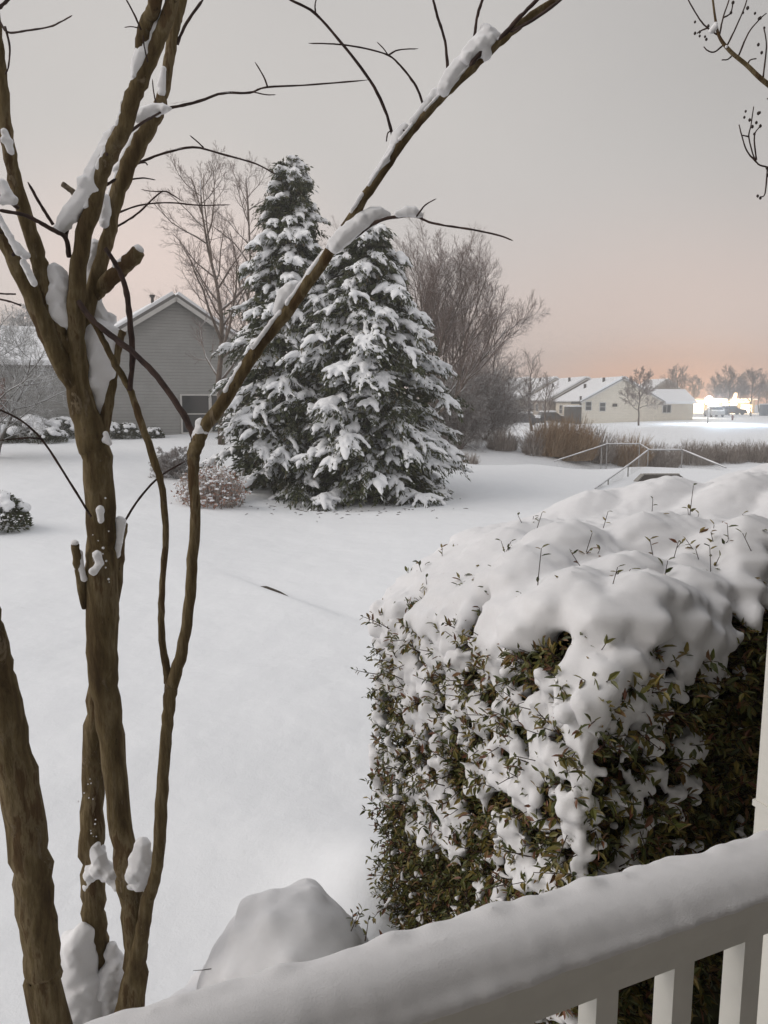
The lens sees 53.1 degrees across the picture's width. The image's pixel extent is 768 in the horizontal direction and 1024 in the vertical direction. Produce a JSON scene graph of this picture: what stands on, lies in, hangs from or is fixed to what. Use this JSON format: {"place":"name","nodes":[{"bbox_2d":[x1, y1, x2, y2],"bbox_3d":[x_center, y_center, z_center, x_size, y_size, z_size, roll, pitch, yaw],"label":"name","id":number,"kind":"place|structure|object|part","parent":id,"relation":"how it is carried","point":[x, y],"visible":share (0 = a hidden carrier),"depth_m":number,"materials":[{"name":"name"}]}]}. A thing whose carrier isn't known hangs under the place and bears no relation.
{"place":"outdoors","nodes":[
{"label":"outdoors","id":0,"kind":"place"},
{"bbox_2d":[0,405,767,1023],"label":"ground","id":1,"kind":"structure","parent":0,"point":[272,731],"depth_m":6.89,"materials":[{"name":"white snow"}]},
{"bbox_2d":[0,417,27,442],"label":"snowy shrub","id":2,"kind":"object","parent":1,"relation":"on","point":[7,431],"visible":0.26,"depth_m":25.06,"materials":[{"name":"white snow"}]},
{"bbox_2d":[0,490,33,532],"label":"snowy shrub","id":3,"kind":"object","parent":1,"relation":"on","point":[9,502],"visible":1,"depth_m":12.36,"materials":[{"name":"green plant"}]},
{"bbox_2d":[9,303,34,326],"bbox_3d":[-16.931,-7.858,39.794,3.585,6.415,4.760,8,11,44],"label":"snowy tree","id":4,"kind":"object","parent":1,"relation":"on","point":[22,323],"visible":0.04,"depth_m":38.32,"materials":[{"name":"grey plant"}]},
{"bbox_2d":[4,414,58,442],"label":"snowy shrub","id":5,"kind":"object","parent":1,"relation":"on","point":[49,424],"visible":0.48,"depth_m":25.18,"materials":[{"name":"white snow"}]},
{"bbox_2d":[0,304,67,451],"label":"snowy tree","id":6,"kind":"object","parent":1,"relation":"on","point":[20,395],"visible":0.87,"depth_m":20.73,"materials":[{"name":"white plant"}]},
{"bbox_2d":[26,426,67,443],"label":"snowy shrub","id":7,"kind":"object","parent":1,"relation":"on","point":[55,431],"visible":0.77,"depth_m":24.84,"materials":[{"name":"white snow"}]},
{"bbox_2d":[45,416,74,438],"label":"snowy shrub","id":8,"kind":"object","parent":1,"relation":"on","point":[66,422],"visible":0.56,"depth_m":26.14,"materials":[{"name":"white snow"}]},
{"bbox_2d":[110,422,124,439],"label":"snowy shrub","id":9,"kind":"object","parent":1,"relation":"on","point":[115,425],"visible":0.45,"depth_m":26.28,"materials":[{"name":"white snow"}]},
{"bbox_2d":[0,291,254,436],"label":"grey house","id":10,"kind":"structure","parent":1,"relation":"on","point":[165,342],"depth_m":27.78,"materials":[{"name":"grey wood"}]},
{"bbox_2d":[180,394,210,433],"bbox_3d":[-6.988,-3.640,28.546,1.110,1.460,0.060,-4,9,-28],"label":"window","id":11,"kind":"structure","parent":10,"relation":"in","point":[196,406],"depth_m":28.49,"materials":[{"name":"grey glass"}]},
{"bbox_2d":[210,394,238,432],"bbox_3d":[-6.017,-3.713,29.057,1.110,1.460,0.060,-4,9,-28],"label":"window","id":12,"kind":"structure","parent":10,"relation":"in","point":[212,399],"depth_m":28.82,"materials":[{"name":"glass"}]},
{"bbox_2d":[114,422,141,438],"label":"snowy shrub","id":13,"kind":"object","parent":1,"relation":"on","point":[130,427],"visible":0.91,"depth_m":26.52,"materials":[{"name":"white snow"}]},
{"bbox_2d":[140,426,164,437],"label":"snowy shrub","id":14,"kind":"object","parent":1,"relation":"on","point":[158,431],"visible":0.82,"depth_m":26.90,"materials":[{"name":"white snow"}]},
{"bbox_2d":[148,446,187,478],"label":"twiggy shrub","id":15,"kind":"object","parent":1,"relation":"on","point":[167,464],"visible":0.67,"depth_m":18.92,"materials":[{"name":"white plant"}]},
{"bbox_2d":[141,140,263,444],"bbox_3d":[-4.992,-6.927,24.732,4.183,9.682,4.845,8,11,44],"label":"bare tree","id":16,"kind":"object","parent":1,"relation":"on","point":[220,331],"visible":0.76,"depth_m":24.49,"materials":[{"name":"brown plant"}]},
{"bbox_2d":[145,152,274,397],"bbox_3d":[-6.114,-8.662,30.541,6.526,11.049,4.941,-3,9,-18],"label":"bare tree","id":17,"kind":"object","parent":1,"relation":"on","point":[237,185],"visible":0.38,"depth_m":30.01,"materials":[{"name":"brown plant"}]},
{"bbox_2d":[171,459,251,508],"bbox_3d":[-3.594,-0.603,16.110,1.694,1.076,1.692,0,8,0],"label":"withered shrub","id":18,"kind":"object","parent":1,"relation":"on","point":[222,496],"visible":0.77,"depth_m":15.86,"materials":[{"name":"brown plant"}]},
{"bbox_2d":[261,586,286,595],"bbox_3d":[-1.335,0.982,9.476,0.043,0.056,0.687,-7,11,-40],"label":"garden edging","id":19,"kind":"object","parent":1,"relation":"on","point":[272,589],"visible":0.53,"depth_m":9.49,"materials":[{"name":"soil"}]},
{"bbox_2d":[170,878,382,996],"bbox_3d":[-0.374,1.662,2.682,0.873,0.750,0.741,0,8,0],"label":"buried shrub","id":20,"kind":"object","parent":1,"relation":"on","point":[305,919],"visible":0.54,"depth_m":2.56,"materials":[{"name":"white plant"}]},
{"bbox_2d":[0,0,561,1023],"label":"crape myrtle tree","id":21,"kind":"object","parent":1,"relation":"on","point":[84,970],"visible":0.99,"depth_m":2.33,"materials":[{"name":"brown plant"}]},
{"bbox_2d":[199,155,372,509],"bbox_3d":[-2.105,-4.249,18.620,4.926,8.185,4.917,-5,10,-33],"label":"evergreen tree","id":22,"kind":"object","parent":1,"relation":"on","point":[289,218],"visible":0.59,"depth_m":17.75,"materials":[{"name":"green plant"}]},
{"bbox_2d":[220,505,467,518],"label":"fallen twigs","id":23,"kind":"object","parent":1,"relation":"on","point":[345,511],"visible":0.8,"depth_m":16.28,"materials":[{"name":"brown wood"}]},
{"bbox_2d":[265,223,475,511],"bbox_3d":[-0.450,-3.375,18.181,4.925,6.820,5.154,-3,9,-19],"label":"evergreen tree","id":24,"kind":"object","parent":1,"relation":"on","point":[375,355],"visible":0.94,"depth_m":17.09,"materials":[{"name":"green plant"}]},
{"bbox_2d":[394,239,468,356],"bbox_3d":[1.974,-8.190,35.829,5.007,9.492,3.261,3,9,21],"label":"bare tree","id":25,"kind":"object","parent":1,"relation":"on","point":[426,285],"visible":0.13,"depth_m":35.88,"materials":[{"name":"brown plant"}]},
{"bbox_2d":[418,372,489,439],"bbox_3d":[2.598,-4.587,33.869,4.342,3.531,3.704,0,8,0],"label":"thicket bush","id":26,"kind":"object","parent":1,"relation":"on","point":[448,384],"visible":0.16,"depth_m":33.34,"materials":[{"name":"brown plant"}]},
{"bbox_2d":[406,234,505,439],"bbox_3d":[2.925,-7.864,35.264,4.430,9.324,5.337,-8,11,-43],"label":"bare tree","id":27,"kind":"object","parent":1,"relation":"on","point":[464,313],"visible":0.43,"depth_m":34.64,"materials":[{"name":"brown plant"}]},
{"bbox_2d":[435,395,493,452],"bbox_3d":[3.315,-3.552,32.780,2.693,2.925,2.262,0,8,0],"label":"thicket bush","id":28,"kind":"object","parent":1,"relation":"on","point":[467,433],"visible":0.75,"depth_m":32.57,"materials":[{"name":"brown plant"}]},
{"bbox_2d":[459,451,480,464],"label":"ditch bush","id":29,"kind":"object","parent":1,"relation":"on","point":[471,460],"visible":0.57,"depth_m":29.45,"materials":[{"name":"brown plant"}]},
{"bbox_2d":[391,213,550,423],"bbox_3d":[3.169,-7.207,30.995,7.396,9.482,5.288,0,8,0],"label":"bare tree","id":30,"kind":"object","parent":1,"relation":"on","point":[433,303],"visible":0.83,"depth_m":29.99,"materials":[{"name":"brown plant"}]},
{"bbox_2d":[451,312,509,433],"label":"bare tree","id":31,"kind":"object","parent":1,"relation":"on","point":[482,352],"visible":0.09,"depth_m":40.82,"materials":[{"name":"brown plant"}]},
{"bbox_2d":[445,350,521,436],"bbox_3d":[4.340,-5.528,36.817,3.864,4.434,4.534,7,11,40],"label":"thicket bush","id":32,"kind":"object","parent":1,"relation":"on","point":[486,378],"visible":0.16,"depth_m":36.26,"materials":[{"name":"brown plant"}]},
{"bbox_2d":[462,376,524,439],"bbox_3d":[4.669,-4.816,35.869,3.730,3.147,2.946,0,8,0],"label":"thicket bush","id":33,"kind":"object","parent":1,"relation":"on","point":[492,404],"visible":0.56,"depth_m":35.41,"materials":[{"name":"brown plant"}]},
{"bbox_2d":[474,307,521,433],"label":"bare tree","id":34,"kind":"object","parent":1,"relation":"on","point":[504,367],"visible":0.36,"depth_m":42.95,"materials":[{"name":"brown plant"}]},
{"bbox_2d":[484,427,521,450],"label":"ditch bush","id":35,"kind":"object","parent":1,"relation":"on","point":[506,444],"visible":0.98,"depth_m":33.10,"materials":[{"name":"brown plant"}]},
{"bbox_2d":[481,358,542,432],"bbox_3d":[6.242,-5.841,39.577,3.677,4.304,4.062,3,9,19],"label":"thicket bush","id":36,"kind":"object","parent":1,"relation":"on","point":[509,379],"visible":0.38,"depth_m":39.26,"materials":[{"name":"brown plant"}]},
{"bbox_2d":[507,377,532,390],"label":"cream house","id":37,"kind":"structure","parent":1,"relation":"on","point":[518,383],"depth_m":120.08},
{"bbox_2d":[507,381,535,393],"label":"house","id":38,"kind":"structure","parent":1,"relation":"on","point":[521,387],"depth_m":117.93,"materials":[{"name":"beige"}]},
{"bbox_2d":[515,412,540,424],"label":"parked car","id":39,"kind":"object","parent":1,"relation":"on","point":[534,419],"visible":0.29,"depth_m":90.28,"materials":[{"name":"grey paint"}]},
{"bbox_2d":[514,348,544,429],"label":"bare tree","id":40,"kind":"object","parent":1,"relation":"on","point":[531,372],"visible":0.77,"depth_m":68.98,"materials":[{"name":"brown plant"}]},
{"bbox_2d":[516,424,547,455],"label":"ditch bush","id":41,"kind":"object","parent":1,"relation":"on","point":[526,450],"visible":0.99,"depth_m":32.73,"materials":[{"name":"brown plant"}]},
{"bbox_2d":[512,376,559,411],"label":"cream house","id":42,"kind":"structure","parent":1,"relation":"on","point":[553,379],"depth_m":111.39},
{"bbox_2d":[533,372,558,431],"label":"bare tree","id":43,"kind":"object","parent":1,"relation":"on","point":[546,400],"visible":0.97,"depth_m":65.27,"materials":[{"name":"brown plant"}]},
{"bbox_2d":[535,410,563,422],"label":"parked car","id":44,"kind":"object","parent":1,"relation":"on","point":[552,413],"visible":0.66,"depth_m":98.46,"materials":[{"name":"grey paint"}]},
{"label":"windows","id":45,"kind":"part","parent":44,"relation":"part of","materials":[{"name":"grey glass"}]},
{"bbox_2d":[521,416,578,456],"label":"ditch bush","id":46,"kind":"object","parent":1,"relation":"on","point":[556,446],"visible":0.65,"depth_m":32.87,"materials":[{"name":"brown plant"}]},
{"bbox_2d":[350,463,767,1023],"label":"hedge","id":47,"kind":"object","parent":1,"relation":"on","point":[575,683],"visible":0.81,"depth_m":2.20,"materials":[{"name":"green plant"}]},
{"bbox_2d":[527,376,591,421],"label":"cream house","id":48,"kind":"structure","parent":1,"relation":"on","point":[565,385],"depth_m":103.86,"materials":[{"name":"beige"}]},
{"bbox_2d":[536,409,604,460],"bbox_3d":[8.072,-3.448,33.882,3.176,2.392,3.223,-5,9,-30],"label":"ditch bush","id":49,"kind":"object","parent":1,"relation":"on","point":[582,441],"visible":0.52,"depth_m":33.14,"materials":[{"name":"brown plant"}]},
{"bbox_2d":[554,443,648,468],"bbox_3d":[8.317,-1.835,29.834,4.066,1.636,0.623,-2,8,-14],"label":"guard fence","id":50,"kind":"object","parent":1,"relation":"on","point":[601,453],"visible":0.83,"depth_m":30.03,"materials":[{"name":"metal"}]},
{"bbox_2d":[588,425,625,463],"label":"ditch bush","id":51,"kind":"object","parent":1,"relation":"on","point":[610,458],"visible":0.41,"depth_m":34.55,"materials":[{"name":"brown plant"}]},
{"bbox_2d":[553,376,696,423],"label":"cream house","id":52,"kind":"structure","parent":1,"relation":"on","point":[599,400],"depth_m":94.46,"materials":[{"name":"beige paint"}]},
{"bbox_2d":[559,405,562,413],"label":"window","id":53,"kind":"structure","parent":52,"relation":"in","point":[560,406],"depth_m":100.06,"materials":[{"name":"glass"}]},
{"bbox_2d":[585,401,591,410],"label":"window","id":54,"kind":"structure","parent":52,"relation":"in","point":[588,404],"depth_m":93.46,"materials":[{"name":"grey glass"}]},
{"bbox_2d":[599,402,605,411],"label":"window","id":55,"kind":"structure","parent":52,"relation":"in","point":[602,405],"depth_m":93.74,"materials":[{"name":"grey glass"}]},
{"bbox_2d":[662,404,671,412],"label":"window","id":56,"kind":"structure","parent":52,"relation":"in","point":[666,408],"depth_m":95.12,"materials":[{"name":"grey glass"}]},
{"bbox_2d":[608,431,655,466],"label":"ditch bush","id":57,"kind":"object","parent":1,"relation":"on","point":[628,454],"visible":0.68,"depth_m":35.05,"materials":[{"name":"brown plant"}]},
{"bbox_2d":[618,366,665,425],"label":"bare tree","id":58,"kind":"object","parent":1,"relation":"on","point":[645,383],"visible":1,"depth_m":82.69,"materials":[{"name":"brown plant"}]},
{"bbox_2d":[634,473,681,481],"bbox_3d":[7.145,-0.766,19.936,1.084,0.292,2.421,3,9,23],"label":"storm drain","id":59,"kind":"object","parent":1,"relation":"on","point":[643,476],"visible":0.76,"depth_m":20.60,"materials":[{"name":"concrete"}]},
{"bbox_2d":[636,439,682,467],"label":"ditch bush","id":60,"kind":"object","parent":1,"relation":"on","point":[669,462],"visible":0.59,"depth_m":35.44,"materials":[{"name":"brown plant"}]},
{"bbox_2d":[594,449,726,488],"bbox_3d":[7.931,-1.132,21.278,2.417,0.896,6.203,5,10,31],"label":"guard fence","id":61,"kind":"object","parent":1,"relation":"on","point":[647,457],"visible":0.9,"depth_m":22.88,"materials":[{"name":"metal"}]},
{"bbox_2d":[641,378,679,389],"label":"house","id":62,"kind":"structure","parent":1,"relation":"on","point":[656,382],"depth_m":163.06,"materials":[{"name":"beige"}]},
{"bbox_2d":[658,379,680,388],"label":"bare tree","id":63,"kind":"object","parent":1,"relation":"on","point":[669,383],"visible":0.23,"depth_m":137.90,"materials":[{"name":"brown plant"}]},
{"bbox_2d":[659,363,689,388],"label":"bare tree","id":64,"kind":"object","parent":1,"relation":"on","point":[673,377],"visible":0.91,"depth_m":126.10,"materials":[{"name":"brown plant"}]},
{"bbox_2d":[684,375,704,412],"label":"bare tree","id":65,"kind":"object","parent":1,"relation":"on","point":[695,390],"visible":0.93,"depth_m":137.41,"materials":[{"name":"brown plant"}]},
{"bbox_2d":[668,438,721,465],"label":"ditch bush","id":66,"kind":"object","parent":1,"relation":"on","point":[699,451],"visible":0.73,"depth_m":36.47,"materials":[{"name":"brown plant"}]},
{"bbox_2d":[705,396,712,422],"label":"street lamp","id":67,"kind":"object","parent":1,"relation":"on","point":[708,400],"visible":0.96,"depth_m":82.92,"materials":[{"name":"grey metal"}]},
{"bbox_2d":[703,406,724,416],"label":"parked car","id":68,"kind":"object","parent":1,"relation":"on","point":[716,411],"visible":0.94,"depth_m":109.56,"materials":[{"name":"silver metal"}]},
{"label":"windows","id":69,"kind":"part","parent":68,"relation":"part of","materials":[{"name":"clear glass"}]},
{"bbox_2d":[705,374,728,398],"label":"bare tree","id":70,"kind":"object","parent":1,"relation":"on","point":[714,393],"visible":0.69,"depth_m":148.42,"materials":[{"name":"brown plant"}]},
{"bbox_2d":[711,378,737,398],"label":"bare tree","id":71,"kind":"object","parent":1,"relation":"on","point":[722,395],"visible":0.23,"depth_m":147.35,"materials":[{"name":"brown plant"}]},
{"bbox_2d":[702,440,748,463],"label":"ditch bush","id":72,"kind":"object","parent":1,"relation":"on","point":[727,455],"visible":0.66,"depth_m":37.02,"materials":[{"name":"brown plant"}]},
{"bbox_2d":[694,393,757,412],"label":"lit shop","id":73,"kind":"structure","parent":1,"relation":"on","point":[701,406],"depth_m":139.13,"materials":[{"name":"beige"}]},
{"bbox_2d":[694,403,703,411],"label":"shop window","id":74,"kind":"structure","parent":73,"relation":"in","point":[698,407],"depth_m":140.00,"materials":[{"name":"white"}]},
{"bbox_2d":[741,405,751,411],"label":"shop window","id":75,"kind":"structure","parent":73,"relation":"in","point":[747,407],"depth_m":138.87,"materials":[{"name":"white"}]},
{"bbox_2d":[688,0,767,199],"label":"seed pod tree","id":76,"kind":"object","parent":1,"relation":"on","point":[743,62],"visible":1,"depth_m":2.33,"materials":[{"name":"brown plant"}]},
{"bbox_2d":[713,364,746,415],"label":"bare tree","id":77,"kind":"object","parent":1,"relation":"on","point":[730,383],"visible":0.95,"depth_m":120.36,"materials":[{"name":"brown plant"}]},
{"bbox_2d":[722,405,747,414],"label":"parked car","id":78,"kind":"object","parent":1,"relation":"on","point":[735,409],"visible":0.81,"depth_m":126.12,"materials":[{"name":"grey paint"}]},
{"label":"windows","id":79,"kind":"part","parent":78,"relation":"part of","materials":[{"name":"grey glass"}]},
{"bbox_2d":[733,368,750,398],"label":"bare tree","id":80,"kind":"object","parent":1,"relation":"on","point":[742,380],"visible":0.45,"depth_m":149.76,"materials":[{"name":"brown plant"}]},
{"bbox_2d":[731,439,767,462],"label":"ditch bush","id":81,"kind":"object","parent":1,"relation":"on","point":[757,454],"visible":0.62,"depth_m":37.49,"materials":[{"name":"brown plant"}]},
{"bbox_2d":[736,367,767,415],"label":"bare tree","id":82,"kind":"object","parent":1,"relation":"on","point":[754,377],"visible":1,"depth_m":116.35,"materials":[{"name":"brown plant"}]},
{"bbox_2d":[748,370,767,411],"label":"bare tree","id":83,"kind":"object","parent":1,"relation":"on","point":[761,376],"visible":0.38,"depth_m":153.27,"materials":[{"name":"brown plant"}]},
{"bbox_2d":[752,640,767,1023],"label":"porch post","id":84,"kind":"object","parent":1,"relation":"on","point":[760,802],"visible":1,"depth_m":1.45,"materials":[{"name":"white plastic"}]},
{"bbox_2d":[755,379,767,403],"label":"bare tree","id":85,"kind":"object","parent":1,"relation":"on","point":[763,395],"visible":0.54,"depth_m":138.38,"materials":[{"name":"brown plant"}]},
{"bbox_2d":[759,404,767,415],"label":"shed","id":86,"kind":"object","parent":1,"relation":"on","point":[763,409],"visible":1,"depth_m":118.51,"materials":[{"name":"grey"}]},
{"bbox_2d":[762,406,767,414],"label":"door","id":87,"kind":"structure","parent":86,"relation":"in","point":[765,408],"depth_m":118.44,"materials":[{"name":"grey"}]},
{"bbox_2d":[0,0,767,404],"label":"sky","id":88,"kind":"structure","parent":0,"point":[602,139],"materials":[{"name":"grey"}]},
{"bbox_3d":[0.982,0.364,1.785,7.417,4.070,8.140,0,8,0],"label":"porch","id":89,"kind":"object","parent":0,"visible":0},
{"bbox_2d":[84,830,767,1023],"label":"porch railing","id":90,"kind":"object","parent":89,"relation":"attached to","point":[590,947],"visible":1,"depth_m":0.96,"materials":[{"name":"white plastic"}]}
]}

